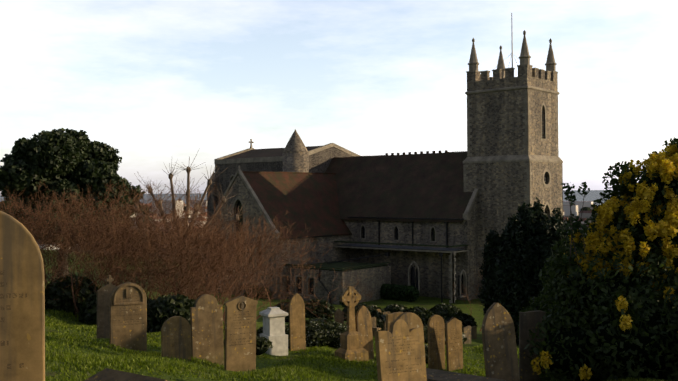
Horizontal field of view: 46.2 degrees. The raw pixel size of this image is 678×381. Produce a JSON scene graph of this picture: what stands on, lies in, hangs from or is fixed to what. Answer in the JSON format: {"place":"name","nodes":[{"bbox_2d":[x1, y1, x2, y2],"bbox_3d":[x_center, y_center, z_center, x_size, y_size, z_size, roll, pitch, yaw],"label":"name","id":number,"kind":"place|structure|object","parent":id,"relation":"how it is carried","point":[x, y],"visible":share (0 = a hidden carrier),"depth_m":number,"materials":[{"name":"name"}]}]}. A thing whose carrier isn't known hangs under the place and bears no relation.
{"place":"outdoors","nodes":[
{"label":"outdoors","id":0,"kind":"place"},
{"bbox_2d":[207,147,351,219],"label":"church chancel walls","id":1,"kind":"structure","parent":0,"point":[320,161],"depth_m":101.97,"materials":[{"name":"grey stone"}]},
{"bbox_2d":[282,129,308,172],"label":"church turret walls","id":2,"kind":"structure","parent":0,"point":[295,152],"depth_m":95.58,"materials":[{"name":"grey stone"}]},
{"bbox_2d":[0,190,612,205],"bbox_3d":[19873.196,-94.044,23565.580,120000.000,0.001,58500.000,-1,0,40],"label":"sea water","id":3,"kind":"structure","parent":0,"point":[591,195],"depth_m":6277.44,"materials":[{"name":"liquid"}]},
{"bbox_2d":[286,266,390,304],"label":"church vestry walls","id":4,"kind":"structure","parent":0,"point":[374,279],"depth_m":80.84,"materials":[{"name":"grey stone"}]},
{"bbox_2d":[286,241,467,270],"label":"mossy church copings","id":5,"kind":"object","parent":4,"relation":"on","point":[339,266],"visible":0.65,"depth_m":83.08,"materials":[{"name":"grey stone"}]},
{"bbox_2d":[0,0,677,193],"label":"sky","id":6,"kind":"structure","parent":0,"point":[158,82],"materials":[{"name":"white"}]},
{"bbox_2d":[40,203,674,380],"bbox_3d":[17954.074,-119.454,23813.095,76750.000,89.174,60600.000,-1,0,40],"label":"terrain","id":7,"kind":"structure","parent":0,"point":[428,303],"depth_m":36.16,"materials":[{"name":"green plant"}]},
{"bbox_2d":[0,211,44,380],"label":"gravestone","id":8,"kind":"object","parent":7,"relation":"on","point":[22,319],"visible":1,"depth_m":4.86,"materials":[{"name":"brown stone"}]},
{"bbox_2d":[0,128,145,275],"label":"holm oak tree","id":9,"kind":"object","parent":7,"relation":"on","point":[71,167],"depth_m":56.35,"materials":[{"name":"green plant"}]},
{"bbox_2d":[97,275,116,338],"bbox_3d":[-5.736,3.082,19.840,0.600,1.918,0.100,1,-2,-28],"label":"gravestone","id":10,"kind":"object","parent":7,"relation":"on","point":[104,292],"visible":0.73,"depth_m":19.74,"materials":[{"name":"brown stone"}]},
{"bbox_2d":[45,274,195,332],"bbox_3d":[-7.612,4.207,27.624,7.030,2.342,2.909,-1,0,40],"label":"ivy bush","id":11,"kind":"object","parent":7,"relation":"on","point":[175,305],"depth_m":26.79,"materials":[{"name":"green plant"}]},
{"bbox_2d":[84,368,167,380],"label":"gravestone","id":12,"kind":"object","parent":7,"relation":"on","point":[106,374],"visible":1,"depth_m":9.26,"materials":[{"name":"grey stone"}]},
{"bbox_2d":[110,282,146,350],"bbox_3d":[-4.709,2.929,17.765,0.800,1.737,0.150,0,0,-25],"label":"gravestone","id":13,"kind":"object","parent":7,"relation":"on","point":[128,314],"depth_m":17.72,"materials":[{"name":"brown stone"}]},
{"bbox_2d":[161,316,190,361],"bbox_3d":[-3.319,3.127,16.207,0.600,1.123,0.090,0,-2,-28],"label":"gravestone","id":14,"kind":"object","parent":7,"relation":"on","point":[175,336],"visible":0.88,"depth_m":16.17,"materials":[{"name":"grey stone"}]},
{"bbox_2d":[127,148,255,295],"bbox_3d":[-7.584,2.313,39.661,6.647,8.807,3.602,-1,0,7],"label":"bare tree","id":15,"kind":"object","parent":7,"relation":"on","point":[188,170],"visible":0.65,"depth_m":39.58,"materials":[{"name":"brown plant"}]},
{"bbox_2d":[190,294,223,364],"bbox_3d":[-2.838,3.084,17.089,0.700,1.702,0.100,-2,-1,-28],"label":"shouldered headstone","id":16,"kind":"object","parent":7,"relation":"on","point":[206,320],"visible":0.77,"depth_m":17.05,"materials":[{"name":"brown stone"}]},
{"bbox_2d":[224,296,257,371],"bbox_3d":[-2.015,3.085,16.281,0.720,1.856,0.120,1,0,-30],"label":"gravestone","id":17,"kind":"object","parent":7,"relation":"on","point":[240,334],"depth_m":16.23,"materials":[{"name":"brown stone"}]},
{"bbox_2d":[0,173,482,335],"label":"bare bushes","id":18,"kind":"object","parent":7,"relation":"on","point":[167,247],"visible":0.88,"depth_m":29.74,"materials":[{"name":"brown plant"}]},
{"bbox_2d":[259,307,287,355],"bbox_3d":[-1.998,4.381,24.386,0.666,1.575,0.666,0,0,-30],"label":"pedestal monument","id":19,"kind":"object","parent":7,"relation":"on","point":[274,327],"visible":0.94,"depth_m":24.16,"materials":[{"name":"white stone"}]},
{"bbox_2d":[204,175,349,299],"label":"church transept walls","id":20,"kind":"structure","parent":7,"relation":"on","point":[333,253],"depth_m":85.67,"materials":[{"name":"grey stone"}]},
{"bbox_2d":[242,171,351,239],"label":"roof","id":21,"kind":"structure","parent":20,"relation":"on","point":[311,200],"depth_m":89.22,"materials":[{"name":"brown tile"}]},
{"bbox_2d":[289,293,305,350],"bbox_3d":[-1.376,4.457,26.104,0.550,2.156,0.090,0,-2,-28],"label":"gravestone","id":22,"kind":"object","parent":7,"relation":"on","point":[297,341],"visible":0.85,"depth_m":26.06,"materials":[{"name":"brown stone"}]},
{"bbox_2d":[36,200,592,249],"bbox_3d":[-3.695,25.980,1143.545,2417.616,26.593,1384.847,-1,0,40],"label":"town houses","id":23,"kind":"structure","parent":7,"relation":"on","point":[576,208],"depth_m":1134.24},
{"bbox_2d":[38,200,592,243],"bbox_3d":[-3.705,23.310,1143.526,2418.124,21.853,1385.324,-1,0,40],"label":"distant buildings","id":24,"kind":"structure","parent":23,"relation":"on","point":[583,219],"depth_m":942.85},
{"bbox_2d":[244,283,419,306],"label":"clipped hedge","id":25,"kind":"object","parent":7,"relation":"on","point":[414,289],"depth_m":81.82,"materials":[{"name":"green plant"}]},
{"bbox_2d":[223,319,445,363],"bbox_3d":[1.085,5.642,29.694,7.413,3.075,16.349,-1,0,40],"label":"heather bush","id":26,"kind":"object","parent":7,"relation":"on","point":[327,327],"depth_m":27.34,"materials":[{"name":"green plant"}]},
{"bbox_2d":[260,321,346,345],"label":"heather bush flecks","id":27,"kind":"object","parent":26,"relation":"attached to","point":[321,332],"visible":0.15,"depth_m":27.45,"materials":[{"name":"plant"}]},
{"bbox_2d":[334,308,343,323],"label":"gravestone","id":28,"kind":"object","parent":7,"relation":"on","point":[339,314],"depth_m":44.60,"materials":[{"name":"grey stone"}]},
{"bbox_2d":[224,146,472,221],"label":"roof","id":29,"kind":"structure","parent":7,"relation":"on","point":[420,185],"depth_m":90.44,"materials":[{"name":"brown tile"}]},
{"bbox_2d":[335,286,368,361],"bbox_3d":[0.381,4.333,24.735,0.840,2.690,0.660,0,-1,-30],"label":"celtic cross memorial","id":30,"kind":"object","parent":7,"relation":"on","point":[351,348],"visible":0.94,"depth_m":24.62,"materials":[{"name":"brown stone"}]},
{"bbox_2d":[356,305,373,359],"bbox_3d":[0.807,4.599,25.005,0.550,1.963,0.090,-3,-2,-32],"label":"gravestone","id":31,"kind":"object","parent":7,"relation":"on","point":[363,322],"visible":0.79,"depth_m":24.99,"materials":[{"name":"brown stone"}]},
{"bbox_2d":[119,205,613,256],"bbox_3d":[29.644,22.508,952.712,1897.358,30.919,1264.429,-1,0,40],"label":"distant town treeline","id":32,"kind":"object","parent":7,"relation":"on","point":[586,209],"depth_m":1089.31,"materials":[{"name":"plant"}]},
{"bbox_2d":[371,317,375,326],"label":"headstone","id":33,"kind":"object","parent":7,"relation":"on","point":[373,319],"visible":0.29,"depth_m":41.44,"materials":[{"name":"brown stone"}]},
{"bbox_2d":[372,327,380,335],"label":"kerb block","id":34,"kind":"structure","parent":7,"relation":"on","point":[374,329],"depth_m":37.49,"materials":[{"name":"stone"}]},
{"bbox_2d":[275,298,477,344],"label":"lawn shrub","id":35,"kind":"object","parent":7,"relation":"on","point":[442,310],"depth_m":50.84,"materials":[{"name":"green plant"}]},
{"bbox_2d":[206,30,562,303],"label":"church dressings","id":36,"kind":"structure","parent":7,"relation":"on","point":[524,58],"depth_m":83.14,"materials":[{"name":"beige stone"}]},
{"bbox_2d":[386,312,403,330],"bbox_3d":[1.685,4.597,24.032,0.600,1.842,0.120,1,1,-24],"label":"gravestone","id":37,"kind":"object","parent":7,"relation":"on","point":[390,317],"visible":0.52,"depth_m":23.90,"materials":[{"name":"brown stone"}]},
{"bbox_2d":[375,319,426,380],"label":"headstone","id":38,"kind":"object","parent":7,"relation":"on","point":[400,351],"visible":1,"depth_m":12.61,"materials":[{"name":"beige stone"}]},
{"bbox_2d":[396,312,424,349],"bbox_3d":[1.315,3.050,14.777,0.620,1.556,0.100,-2,-4,-28],"label":"headstone","id":39,"kind":"object","parent":7,"relation":"on","point":[411,320],"visible":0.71,"depth_m":14.80,"materials":[{"name":"brown stone"}]},
{"bbox_2d":[428,315,444,369],"bbox_3d":[3.115,4.985,25.410,0.600,2.002,0.100,3,-7,-27],"label":"round headstone","id":40,"kind":"object","parent":7,"relation":"on","point":[436,342],"visible":0.88,"depth_m":25.37,"materials":[{"name":"brown stone"}]},
{"bbox_2d":[445,317,462,370],"bbox_3d":[3.662,4.995,25.220,0.600,1.924,0.100,-2,-1,-31],"label":"pointed headstone","id":41,"kind":"object","parent":7,"relation":"on","point":[454,347],"visible":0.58,"depth_m":25.16,"materials":[{"name":"beige stone"}]},
{"bbox_2d":[426,368,504,380],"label":"chest tomb","id":42,"kind":"object","parent":7,"relation":"on","point":[435,375],"visible":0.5,"depth_m":16.50,"materials":[{"name":"stone"}]},
{"bbox_2d":[463,326,470,343],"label":"gravestone","id":43,"kind":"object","parent":7,"relation":"on","point":[467,331],"depth_m":40.48,"materials":[{"name":"stone"}]},
{"bbox_2d":[471,326,476,338],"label":"headstone","id":44,"kind":"object","parent":7,"relation":"on","point":[473,332],"visible":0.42,"depth_m":44.39,"materials":[{"name":"stone"}]},
{"bbox_2d":[482,302,519,380],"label":"gravestone","id":45,"kind":"object","parent":7,"relation":"on","point":[499,346],"visible":1,"depth_m":16.83,"materials":[{"name":"grey stone"}]},
{"bbox_2d":[519,310,545,380],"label":"gravestone","id":46,"kind":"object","parent":7,"relation":"on","point":[528,320],"depth_m":18.57,"materials":[{"name":"grey stone"}]},
{"bbox_2d":[477,197,594,345],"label":"yew tree","id":47,"kind":"object","parent":7,"relation":"on","point":[524,224],"depth_m":43.52,"materials":[{"name":"green plant"}]},
{"bbox_2d":[561,182,601,278],"bbox_3d":[5.860,2.128,18.919,0.545,4.685,1.069,-1,-1,84],"label":"sapling shrub","id":48,"kind":"object","parent":7,"relation":"on","point":[576,224],"depth_m":18.92,"materials":[{"name":"green plant"}]},
{"bbox_2d":[517,136,677,380],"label":"mimosa shrub","id":49,"kind":"object","parent":7,"relation":"on","point":[560,312],"depth_m":18.01,"materials":[{"name":"green plant"}]},
{"bbox_2d":[343,194,477,299],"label":"church nave walls","id":50,"kind":"structure","parent":0,"point":[429,263],"depth_m":84.75,"materials":[{"name":"grey stone"}]},
{"bbox_2d":[219,174,546,295],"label":"windows","id":51,"kind":"structure","parent":50,"relation":"in","point":[240,220],"depth_m":82.94,"materials":[{"name":"black glass"}]},
{"bbox_2d":[337,244,463,250],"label":"church lead roofs","id":52,"kind":"structure","parent":50,"relation":"on","point":[408,247],"depth_m":84.76,"materials":[{"name":"grey metal"}]},
{"bbox_2d":[282,54,546,303],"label":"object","id":53,"kind":"object","parent":50,"relation":"attached to","point":[388,253],"visible":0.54,"depth_m":84.22,"materials":[{"name":"grey metal"}]},
{"bbox_2d":[464,65,561,298],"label":"church tower walls","id":54,"kind":"structure","parent":0,"point":[498,123],"depth_m":82.06,"materials":[{"name":"grey stone"}]},
{"bbox_2d":[511,13,512,66],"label":"flagpole","id":55,"kind":"object","parent":54,"relation":"on","point":[512,39],"visible":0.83,"depth_m":84.72,"materials":[{"name":"white metal"}]}
]}

